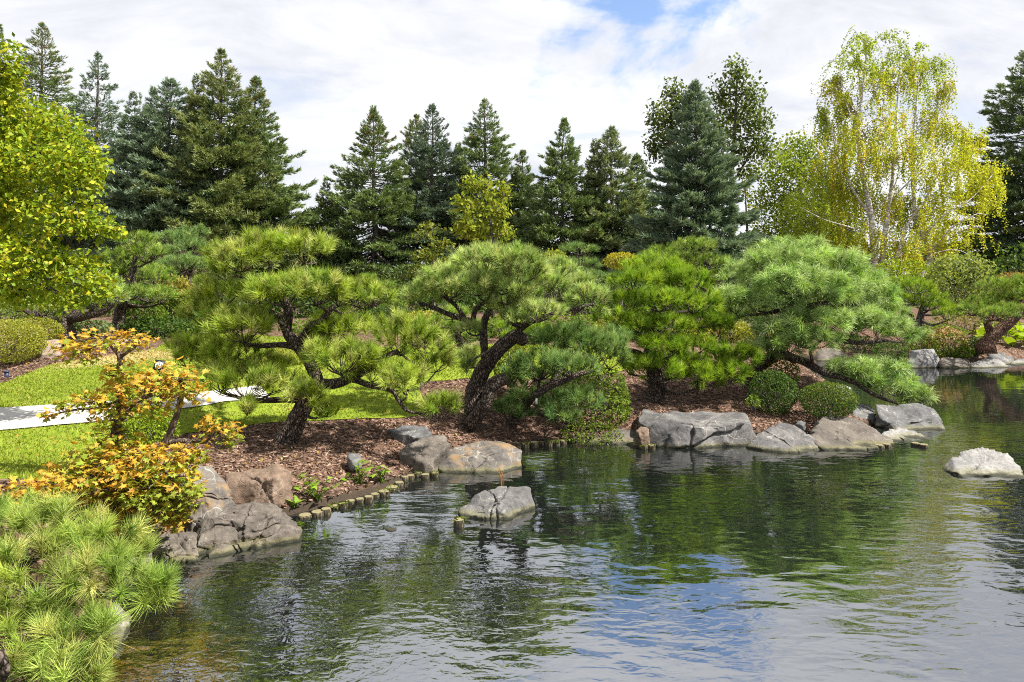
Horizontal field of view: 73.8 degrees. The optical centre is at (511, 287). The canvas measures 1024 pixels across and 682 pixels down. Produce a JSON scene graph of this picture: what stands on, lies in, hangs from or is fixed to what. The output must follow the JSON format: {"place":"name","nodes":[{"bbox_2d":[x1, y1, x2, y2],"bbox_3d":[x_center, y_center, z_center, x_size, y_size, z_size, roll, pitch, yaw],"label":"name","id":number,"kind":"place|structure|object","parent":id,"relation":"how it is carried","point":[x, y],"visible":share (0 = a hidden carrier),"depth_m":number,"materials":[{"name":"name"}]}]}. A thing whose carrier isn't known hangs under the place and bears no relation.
{"place":"outdoors","nodes":[
{"label":"outdoors","id":0,"kind":"place"},
{"bbox_2d":[0,386,267,429],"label":"path","id":1,"kind":"structure","parent":0,"point":[11,417],"depth_m":9.03,"materials":[{"name":"concrete"}]},
{"bbox_2d":[0,332,632,479],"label":"lawn","id":2,"kind":"structure","parent":0,"point":[354,414],"depth_m":10.21,"materials":[{"name":"plant"}]},
{"bbox_2d":[0,32,129,320],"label":"linden tree","id":3,"kind":"object","parent":2,"relation":"on","point":[58,151],"visible":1,"depth_m":8.47,"materials":[{"name":"green plant"}]},
{"bbox_2d":[118,314,209,338],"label":"juniper","id":4,"kind":"object","parent":2,"relation":"on","point":[162,330],"visible":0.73,"depth_m":16.76,"materials":[{"name":"green plant"}]},
{"bbox_2d":[421,302,489,348],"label":"garden pine","id":5,"kind":"object","parent":2,"relation":"on","point":[460,338],"visible":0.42,"depth_m":15.49,"materials":[{"name":"green plant"}]},
{"bbox_2d":[492,310,560,341],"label":"garden pine","id":6,"kind":"object","parent":2,"relation":"on","point":[504,332],"visible":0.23,"depth_m":16.02,"materials":[{"name":"green plant"}]},
{"bbox_2d":[0,294,1023,681],"bbox_3d":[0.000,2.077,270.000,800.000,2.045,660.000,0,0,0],"label":"ground","id":7,"kind":"structure","parent":0,"point":[1016,352],"depth_m":10.50,"materials":[{"name":"brown soil"}]},
{"bbox_2d":[0,318,48,364],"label":"clipped shrub","id":8,"kind":"object","parent":7,"relation":"on","point":[10,351],"visible":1,"depth_m":13.13,"materials":[{"name":"green plant"}]},
{"bbox_2d":[5,316,64,347],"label":"clipped shrub","id":9,"kind":"object","parent":7,"relation":"on","point":[58,327],"visible":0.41,"depth_m":14.24,"materials":[{"name":"green plant"}]},
{"bbox_2d":[37,339,61,358],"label":"boulder","id":10,"kind":"object","parent":7,"relation":"on","point":[56,353],"visible":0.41,"depth_m":13.53,"materials":[{"name":"beige stone"}]},
{"bbox_2d":[0,22,105,294],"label":"spruce tree","id":11,"kind":"object","parent":7,"relation":"on","point":[51,83],"visible":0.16,"depth_m":47.99,"materials":[{"name":"green plant"}]},
{"bbox_2d":[0,265,131,345],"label":"garden pine","id":12,"kind":"object","parent":7,"relation":"on","point":[68,320],"visible":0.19,"depth_m":14.87,"materials":[{"name":"green plant"}]},
{"bbox_2d":[0,51,159,302],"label":"spruce tree","id":13,"kind":"object","parent":7,"relation":"on","point":[97,112],"visible":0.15,"depth_m":46.37,"materials":[{"name":"green plant"}]},
{"bbox_2d":[0,481,187,681],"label":"mugo pine","id":14,"kind":"object","parent":7,"relation":"on","point":[52,609],"visible":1,"depth_m":4.12,"materials":[{"name":"green plant"}]},
{"bbox_2d":[73,319,116,336],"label":"leafy shrub","id":15,"kind":"object","parent":7,"relation":"on","point":[79,327],"visible":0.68,"depth_m":15.87,"materials":[{"name":"green plant"}]},
{"bbox_2d":[99,603,131,646],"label":"boulder","id":16,"kind":"object","parent":7,"relation":"on","point":[124,628],"visible":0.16,"depth_m":4.76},
{"bbox_2d":[0,327,247,541],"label":"maple tree","id":17,"kind":"object","parent":7,"relation":"on","point":[149,482],"visible":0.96,"depth_m":6.09,"materials":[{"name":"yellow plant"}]},
{"bbox_2d":[95,229,180,335],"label":"garden pine","id":18,"kind":"object","parent":7,"relation":"on","point":[124,266],"visible":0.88,"depth_m":16.93,"materials":[{"name":"green plant"}]},
{"bbox_2d":[112,301,171,328],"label":"leafy shrub","id":19,"kind":"object","parent":7,"relation":"on","point":[156,314],"visible":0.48,"depth_m":17.34,"materials":[{"name":"green plant"}]},
{"bbox_2d":[53,76,251,306],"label":"spruce tree","id":20,"kind":"object","parent":7,"relation":"on","point":[121,198],"visible":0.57,"depth_m":41.42,"materials":[{"name":"green plant"}]},
{"bbox_2d":[148,273,193,318],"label":"leafy shrub","id":21,"kind":"object","parent":7,"relation":"on","point":[170,303],"visible":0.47,"depth_m":18.32,"materials":[{"name":"green plant"}]},
{"bbox_2d":[143,221,213,318],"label":"garden pine","id":22,"kind":"object","parent":7,"relation":"on","point":[188,262],"visible":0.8,"depth_m":20.81,"materials":[{"name":"green plant"}]},
{"bbox_2d":[182,465,234,531],"bbox_3d":[-3.006,2.257,6.713,0.650,0.916,0.621,0,0,0],"label":"boulder","id":23,"kind":"object","parent":7,"relation":"on","point":[217,498],"visible":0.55,"depth_m":6.66,"materials":[{"name":"stone"}]},
{"bbox_2d":[111,46,318,307],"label":"spruce tree","id":24,"kind":"object","parent":7,"relation":"on","point":[201,134],"visible":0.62,"depth_m":41.12,"materials":[{"name":"green plant"}]},
{"bbox_2d":[153,501,302,563],"bbox_3d":[-2.666,2.528,6.410,1.372,0.762,0.847,0,0,-21],"label":"boulder","id":25,"kind":"object","parent":7,"relation":"on","point":[246,526],"visible":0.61,"depth_m":6.34,"materials":[{"name":"stone"}]},
{"bbox_2d":[192,265,277,308],"bbox_3d":[-10.959,0.265,27.034,3.890,2.422,3.562,0,0,0],"label":"background shrub","id":26,"kind":"object","parent":7,"relation":"on","point":[240,299],"visible":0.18,"depth_m":26.51,"materials":[{"name":"green plant"}]},
{"bbox_2d":[153,75,351,307],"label":"spruce tree","id":27,"kind":"object","parent":7,"relation":"on","point":[273,150],"visible":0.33,"depth_m":43.07,"materials":[{"name":"green plant"}]},
{"bbox_2d":[224,463,292,506],"bbox_3d":[-2.703,2.243,7.248,0.731,0.615,0.445,0,0,-21],"label":"boulder","id":28,"kind":"object","parent":7,"relation":"on","point":[271,483],"visible":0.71,"depth_m":7.17,"materials":[{"name":"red stone"}]},
{"bbox_2d":[260,281,330,317],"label":"background shrub","id":29,"kind":"object","parent":7,"relation":"on","point":[301,310],"visible":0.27,"depth_m":26.47,"materials":[{"name":"green plant"}]},
{"bbox_2d":[294,473,342,500],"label":"shore plant","id":30,"kind":"object","parent":7,"relation":"on","point":[316,495],"visible":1,"depth_m":7.45,"materials":[{"name":"green plant"}]},
{"bbox_2d":[340,460,375,484],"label":"shore plant","id":31,"kind":"object","parent":7,"relation":"on","point":[359,476],"visible":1,"depth_m":7.99,"materials":[{"name":"green plant"}]},
{"bbox_2d":[285,105,460,306],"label":"spruce tree","id":32,"kind":"object","parent":7,"relation":"on","point":[363,206],"visible":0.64,"depth_m":44.31,"materials":[{"name":"green plant"}]},
{"bbox_2d":[352,272,409,322],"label":"garden pine","id":33,"kind":"object","parent":7,"relation":"on","point":[389,284],"visible":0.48,"depth_m":20.44,"materials":[{"name":"green plant"}]},
{"bbox_2d":[366,303,413,328],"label":"garden shrub","id":34,"kind":"object","parent":7,"relation":"on","point":[379,308],"visible":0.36,"depth_m":18.81,"materials":[{"name":"green plant"}]},
{"bbox_2d":[353,276,436,313],"bbox_3d":[-5.052,0.521,29.965,3.925,2.076,3.395,0,0,0],"label":"background shrub","id":35,"kind":"object","parent":7,"relation":"on","point":[398,284],"visible":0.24,"depth_m":29.62,"materials":[{"name":"green plant"}]},
{"bbox_2d":[386,425,431,445],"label":"boulder","id":36,"kind":"object","parent":7,"relation":"on","point":[406,435],"visible":0.62,"depth_m":9.50,"materials":[{"name":"grey stone"}]},
{"bbox_2d":[366,113,456,280],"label":"spruce tree","id":37,"kind":"object","parent":7,"relation":"on","point":[409,134],"visible":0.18,"depth_m":50.62,"materials":[{"name":"green plant"}]},
{"bbox_2d":[399,434,450,475],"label":"boulder","id":38,"kind":"object","parent":7,"relation":"on","point":[428,454],"visible":0.77,"depth_m":8.90,"materials":[{"name":"stone"}]},
{"bbox_2d":[379,102,473,304],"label":"spruce tree","id":39,"kind":"object","parent":7,"relation":"on","point":[428,153],"visible":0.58,"depth_m":46.05,"materials":[{"name":"green plant"}]},
{"bbox_2d":[0,345,864,568],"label":"bark chips","id":40,"kind":"object","parent":7,"relation":"on","point":[309,448],"visible":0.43,"depth_m":9.46,"materials":[{"name":"wood"}]},
{"bbox_2d":[110,405,181,450],"bbox_3d":[-3.962,1.522,7.407,0.686,0.540,0.637,0,0,0],"label":"cypress shrub","id":41,"kind":"object","parent":40,"relation":"on","point":[150,429],"visible":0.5,"depth_m":7.27,"materials":[{"name":"green plant"}]},
{"bbox_2d":[6,351,456,485],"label":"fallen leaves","id":42,"kind":"object","parent":40,"relation":"on","point":[258,467],"visible":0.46,"depth_m":8.78,"materials":[{"name":"brown plant"}]},
{"bbox_2d":[157,224,464,444],"bbox_3d":[-2.740,0.693,9.046,4.443,3.202,1.930,0,0,0],"label":"black pine","id":43,"kind":"object","parent":40,"relation":"on","point":[224,368],"visible":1,"depth_m":8.89,"materials":[{"name":"green plant"}]},
{"bbox_2d":[398,237,612,431],"bbox_3d":[-0.082,0.809,10.539,3.436,3.176,2.113,0,0,0],"label":"black pine","id":44,"kind":"object","parent":40,"relation":"on","point":[481,389],"visible":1,"depth_m":10.26,"materials":[{"name":"green plant"}]},
{"bbox_2d":[491,316,635,428],"bbox_3d":[0.841,1.431,10.800,2.016,2.037,2.302,0,0,34],"label":"black pine","id":45,"kind":"object","parent":40,"relation":"on","point":[597,339],"visible":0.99,"depth_m":10.40,"materials":[{"name":"green plant"}]},
{"bbox_2d":[554,362,632,429],"bbox_3d":[1.336,1.898,11.299,1.371,1.429,1.241,0,0,0],"label":"ivy mound","id":46,"kind":"object","parent":40,"relation":"on","point":[615,401],"visible":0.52,"depth_m":11.06,"materials":[{"name":"green plant"}]},
{"bbox_2d":[797,380,859,417],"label":"round bush","id":47,"kind":"object","parent":40,"relation":"on","point":[831,410],"visible":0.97,"depth_m":11.16,"materials":[{"name":"green plant"}]},
{"bbox_2d":[406,220,458,313],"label":"young tree","id":48,"kind":"object","parent":7,"relation":"on","point":[430,254],"visible":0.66,"depth_m":26.87,"materials":[{"name":"green plant"}]},
{"bbox_2d":[407,287,485,310],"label":"background shrub","id":49,"kind":"object","parent":7,"relation":"on","point":[447,302],"visible":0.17,"depth_m":30.27,"materials":[{"name":"green plant"}]},
{"bbox_2d":[438,441,521,473],"bbox_3d":[-0.438,2.540,9.185,1.243,0.781,0.940,0,0,0],"label":"boulder","id":50,"kind":"object","parent":7,"relation":"on","point":[480,457],"visible":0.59,"depth_m":9.02,"materials":[{"name":"stone"}]},
{"bbox_2d":[424,97,537,302],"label":"spruce tree","id":51,"kind":"object","parent":7,"relation":"on","point":[496,170],"visible":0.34,"depth_m":46.08,"materials":[{"name":"green plant"}]},
{"bbox_2d":[448,169,516,318],"bbox_3d":[-1.020,-1.438,24.220,2.428,5.433,2.052,0,0,0],"label":"young tree","id":52,"kind":"object","parent":7,"relation":"on","point":[485,208],"visible":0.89,"depth_m":23.93,"materials":[{"name":"green plant"}]},
{"bbox_2d":[461,283,535,312],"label":"background shrub","id":53,"kind":"object","parent":7,"relation":"on","point":[468,301],"visible":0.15,"depth_m":29.30,"materials":[{"name":"green plant"}]},
{"bbox_2d":[487,313,526,337],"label":"garden shrub","id":54,"kind":"object","parent":7,"relation":"on","point":[490,324],"visible":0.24,"depth_m":17.20,"materials":[{"name":"green plant"}]},
{"bbox_2d":[493,344,528,386],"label":"leafy shrub","id":55,"kind":"object","parent":7,"relation":"on","point":[496,369],"visible":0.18,"depth_m":11.84,"materials":[{"name":"green plant"}]},
{"bbox_2d":[498,149,545,294],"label":"spruce tree","id":56,"kind":"object","parent":7,"relation":"on","point":[520,177],"visible":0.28,"depth_m":46.47,"materials":[{"name":"green plant"}]},
{"bbox_2d":[489,115,621,304],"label":"spruce tree","id":57,"kind":"object","parent":7,"relation":"on","point":[546,227],"visible":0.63,"depth_m":43.12,"materials":[{"name":"green plant"}]},
{"bbox_2d":[554,312,599,331],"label":"garden shrub","id":58,"kind":"object","parent":7,"relation":"on","point":[580,316],"visible":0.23,"depth_m":17.82,"materials":[{"name":"green plant"}]},
{"bbox_2d":[558,240,618,321],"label":"garden pine","id":59,"kind":"object","parent":7,"relation":"on","point":[574,247],"visible":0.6,"depth_m":19.33,"materials":[{"name":"green plant"}]},
{"bbox_2d":[559,421,624,446],"bbox_3d":[1.202,2.318,10.706,0.953,0.414,0.973,0,0,-39],"label":"ivy mound","id":60,"kind":"object","parent":7,"relation":"on","point":[593,432],"visible":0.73,"depth_m":10.52,"materials":[{"name":"green plant"}]},
{"bbox_2d":[556,276,636,316],"bbox_3d":[3.499,0.479,27.973,3.618,2.096,3.300,0,0,0],"label":"background shrub","id":61,"kind":"object","parent":7,"relation":"on","point":[590,302],"visible":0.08,"depth_m":27.44,"materials":[{"name":"green plant"}]},
{"bbox_2d":[545,125,661,303],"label":"spruce tree","id":62,"kind":"object","parent":7,"relation":"on","point":[600,162],"visible":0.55,"depth_m":43.32,"materials":[{"name":"green plant"}]},
{"bbox_2d":[588,429,637,447],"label":"boulder","id":63,"kind":"object","parent":7,"relation":"on","point":[629,438],"visible":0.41,"depth_m":10.57,"materials":[{"name":"stone"}]},
{"bbox_2d":[602,251,635,308],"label":"leafy shrub","id":64,"kind":"object","parent":7,"relation":"on","point":[611,257],"visible":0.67,"depth_m":21.81,"materials":[{"name":"yellow plant"}]},
{"bbox_2d":[596,152,667,293],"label":"spruce tree","id":65,"kind":"object","parent":7,"relation":"on","point":[640,163],"visible":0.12,"depth_m":46.52,"materials":[{"name":"green plant"}]},
{"bbox_2d":[635,426,649,449],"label":"stone","id":66,"kind":"object","parent":7,"relation":"on","point":[642,436],"visible":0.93,"depth_m":10.18,"materials":[{"name":"beige stone"}]},
{"bbox_2d":[609,281,686,319],"bbox_3d":[5.271,0.561,26.013,3.192,1.820,2.640,0,0,0],"label":"background shrub","id":67,"kind":"object","parent":7,"relation":"on","point":[611,304],"visible":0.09,"depth_m":25.72,"materials":[{"name":"green plant"}]},
{"bbox_2d":[641,76,700,233],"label":"poplar tree","id":68,"kind":"object","parent":7,"relation":"on","point":[665,119],"visible":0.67,"depth_m":53.91,"materials":[{"name":"green plant"}]},
{"bbox_2d":[587,249,766,402],"bbox_3d":[2.871,0.763,12.275,3.249,3.031,2.252,0,0,0],"label":"black pine","id":69,"kind":"object","parent":7,"relation":"on","point":[652,359],"visible":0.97,"depth_m":11.92,"materials":[{"name":"green plant"}]},
{"bbox_2d":[636,234,734,321],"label":"garden pine","id":70,"kind":"object","parent":7,"relation":"on","point":[692,257],"visible":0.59,"depth_m":17.98,"materials":[{"name":"green plant"}]},
{"bbox_2d":[606,78,787,309],"bbox_3d":[10.306,-4.641,38.952,10.844,14.374,11.096,0,0,-37],"label":"spruce tree","id":71,"kind":"object","parent":7,"relation":"on","point":[677,199],"visible":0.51,"depth_m":37.43,"materials":[{"name":"green plant"}]},
{"bbox_2d":[638,409,755,448],"bbox_3d":[2.981,2.474,10.826,2.147,1.030,1.569,0,0,0],"label":"boulder","id":72,"kind":"object","parent":7,"relation":"on","point":[678,429],"visible":0.59,"depth_m":10.34,"materials":[{"name":"stone"}]},
{"bbox_2d":[682,280,766,321],"bbox_3d":[8.112,0.604,26.059,3.320,1.865,3.005,0,0,0],"label":"background shrub","id":73,"kind":"object","parent":7,"relation":"on","point":[716,283],"visible":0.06,"depth_m":25.67,"materials":[{"name":"green plant"}]},
{"bbox_2d":[717,320,753,343],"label":"leafy shrub","id":74,"kind":"object","parent":7,"relation":"on","point":[736,338],"visible":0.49,"depth_m":15.39,"materials":[{"name":"green plant"}]},
{"bbox_2d":[698,52,781,235],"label":"poplar tree","id":75,"kind":"object","parent":7,"relation":"on","point":[737,119],"visible":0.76,"depth_m":53.62,"materials":[{"name":"green plant"}]},
{"bbox_2d":[747,369,798,413],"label":"dense bush","id":76,"kind":"object","parent":7,"relation":"on","point":[766,399],"visible":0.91,"depth_m":11.56,"materials":[{"name":"green plant"}]},
{"bbox_2d":[762,357,800,387],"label":"leafy shrub","id":77,"kind":"object","parent":7,"relation":"on","point":[786,368],"visible":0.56,"depth_m":12.88,"materials":[{"name":"green plant"}]},
{"bbox_2d":[746,422,818,452],"bbox_3d":[4.108,2.507,10.177,0.989,0.785,0.868,0,0,-38],"label":"boulder","id":78,"kind":"object","parent":7,"relation":"on","point":[779,437],"visible":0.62,"depth_m":10.18,"materials":[{"name":"stone"}]},
{"bbox_2d":[740,130,874,290],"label":"leafy tree","id":79,"kind":"object","parent":7,"relation":"on","point":[801,166],"visible":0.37,"depth_m":47.53,"materials":[{"name":"green plant"}]},
{"bbox_2d":[705,231,941,405],"bbox_3d":[5.739,0.607,12.655,4.340,3.490,3.038,0,0,17],"label":"white pine","id":80,"kind":"object","parent":7,"relation":"on","point":[833,286],"visible":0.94,"depth_m":12.39,"materials":[{"name":"green plant"}]},
{"bbox_2d":[816,348,846,360],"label":"boulder","id":81,"kind":"object","parent":7,"relation":"on","point":[822,354],"visible":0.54,"depth_m":22.55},
{"bbox_2d":[810,415,893,450],"bbox_3d":[5.218,2.499,10.482,1.256,0.847,1.369,0,0,20],"label":"boulder","id":82,"kind":"object","parent":7,"relation":"on","point":[827,433],"visible":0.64,"depth_m":10.49,"materials":[{"name":"stone"}]},
{"bbox_2d":[835,334,883,353],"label":"round bush","id":83,"kind":"object","parent":7,"relation":"on","point":[858,346],"visible":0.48,"depth_m":23.23,"materials":[{"name":"green plant"}]},
{"bbox_2d":[851,403,875,424],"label":"boulder","id":84,"kind":"object","parent":7,"relation":"on","point":[864,411],"visible":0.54,"depth_m":12.10,"materials":[{"name":"grey stone"}]},
{"bbox_2d":[764,25,1012,306],"bbox_3d":[22.845,-7.314,40.581,15.662,17.326,9.215,0,0,-9],"label":"weeping birch","id":85,"kind":"object","parent":7,"relation":"on","point":[891,211],"visible":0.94,"depth_m":39.89,"materials":[{"name":"green plant"}]},
{"bbox_2d":[870,342,908,361],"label":"round bush","id":86,"kind":"object","parent":7,"relation":"on","point":[897,346],"visible":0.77,"depth_m":21.35,"materials":[{"name":"green plant"}]},
{"bbox_2d":[838,244,967,297],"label":"leafy shrub","id":87,"kind":"object","parent":7,"relation":"on","point":[924,256],"visible":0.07,"depth_m":43.75,"materials":[{"name":"green plant"}]},
{"bbox_2d":[862,256,945,300],"bbox_3d":[17.653,-0.367,31.013,3.573,2.122,3.131,0,0,0],"label":"leafy shrub","id":88,"kind":"object","parent":7,"relation":"on","point":[922,268],"visible":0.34,"depth_m":30.67,"materials":[{"name":"green plant"}]},
{"bbox_2d":[874,403,945,430],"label":"boulder","id":89,"kind":"object","parent":7,"relation":"on","point":[914,416],"visible":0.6,"depth_m":11.78,"materials":[{"name":"grey stone"}]},
{"bbox_2d":[902,337,941,352],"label":"round bush","id":90,"kind":"object","parent":7,"relation":"on","point":[912,346],"visible":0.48,"depth_m":21.60,"materials":[{"name":"green plant"}]},
{"bbox_2d":[908,349,938,367],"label":"boulder","id":91,"kind":"object","parent":7,"relation":"on","point":[924,358],"visible":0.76,"depth_m":20.35,"materials":[{"name":"grey stone"}]},
{"bbox_2d":[884,274,964,338],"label":"garden pine","id":92,"kind":"object","parent":7,"relation":"on","point":[914,294],"visible":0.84,"depth_m":22.26,"materials":[{"name":"green plant"}]},
{"bbox_2d":[921,326,969,357],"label":"round bush","id":93,"kind":"object","parent":7,"relation":"on","point":[945,340],"visible":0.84,"depth_m":21.37,"materials":[{"name":"green plant"}]},
{"bbox_2d":[939,357,970,367],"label":"boulder","id":94,"kind":"object","parent":7,"relation":"on","point":[948,362],"visible":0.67,"depth_m":20.41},
{"bbox_2d":[925,251,997,308],"bbox_3d":[18.378,-0.311,28.047,2.739,2.425,2.488,0,0,0],"label":"leafy shrub","id":95,"kind":"object","parent":7,"relation":"on","point":[943,284],"visible":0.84,"depth_m":27.67,"materials":[{"name":"green plant"}]},
{"bbox_2d":[917,235,1009,295],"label":"leafy shrub","id":96,"kind":"object","parent":7,"relation":"on","point":[990,252],"visible":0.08,"depth_m":45.12,"materials":[{"name":"green plant"}]},
{"bbox_2d":[930,314,998,336],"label":"leafy shrub","id":97,"kind":"object","parent":7,"relation":"on","point":[963,320],"visible":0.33,"depth_m":25.91,"materials":[{"name":"green plant"}]},
{"bbox_2d":[934,50,1023,304],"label":"spruce tree","id":98,"kind":"object","parent":7,"relation":"on","point":[1014,234],"visible":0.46,"depth_m":45.49,"materials":[{"name":"green plant"}]},
{"bbox_2d":[956,272,1023,353],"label":"garden pine","id":99,"kind":"object","parent":7,"relation":"on","point":[1012,314],"visible":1,"depth_m":20.90,"materials":[{"name":"green plant"}]},
{"bbox_2d":[970,356,1009,367],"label":"boulder","id":100,"kind":"object","parent":7,"relation":"on","point":[988,362],"visible":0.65,"depth_m":20.52,"materials":[{"name":"grey stone"}]},
{"bbox_2d":[974,318,1023,347],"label":"shrub","id":101,"kind":"object","parent":7,"relation":"on","point":[1012,332],"visible":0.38,"depth_m":23.22,"materials":[{"name":"green plant"}]},
{"bbox_2d":[988,241,1023,300],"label":"background shrub","id":102,"kind":"object","parent":7,"relation":"on","point":[1021,244],"visible":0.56,"depth_m":34.33,"materials":[{"name":"green plant"}]},
{"bbox_2d":[0,0,1023,287],"label":"sky","id":103,"kind":"structure","parent":0,"point":[322,65],"materials":[{"name":"white"}]},
{"bbox_2d":[80,358,1023,681],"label":"water","id":104,"kind":"structure","parent":0,"point":[894,562],"depth_m":5.64,"materials":[{"name":"green liquid"}]},
{"bbox_2d":[458,486,534,519],"bbox_3d":[-0.152,2.535,7.332,0.622,0.693,0.888,0,0,38],"label":"boulder","id":105,"kind":"object","parent":104,"relation":"in","point":[503,503],"visible":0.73,"depth_m":7.24,"materials":[{"name":"stone"}]},
{"bbox_2d":[882,427,930,440],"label":"boulder","id":106,"kind":"object","parent":104,"relation":"in","point":[898,434],"visible":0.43,"depth_m":10.91,"materials":[{"name":"grey stone"}]},
{"bbox_2d":[942,447,1023,478],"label":"boulder","id":107,"kind":"object","parent":104,"relation":"in","point":[980,461],"visible":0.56,"depth_m":8.90,"materials":[{"name":"grey stone"}]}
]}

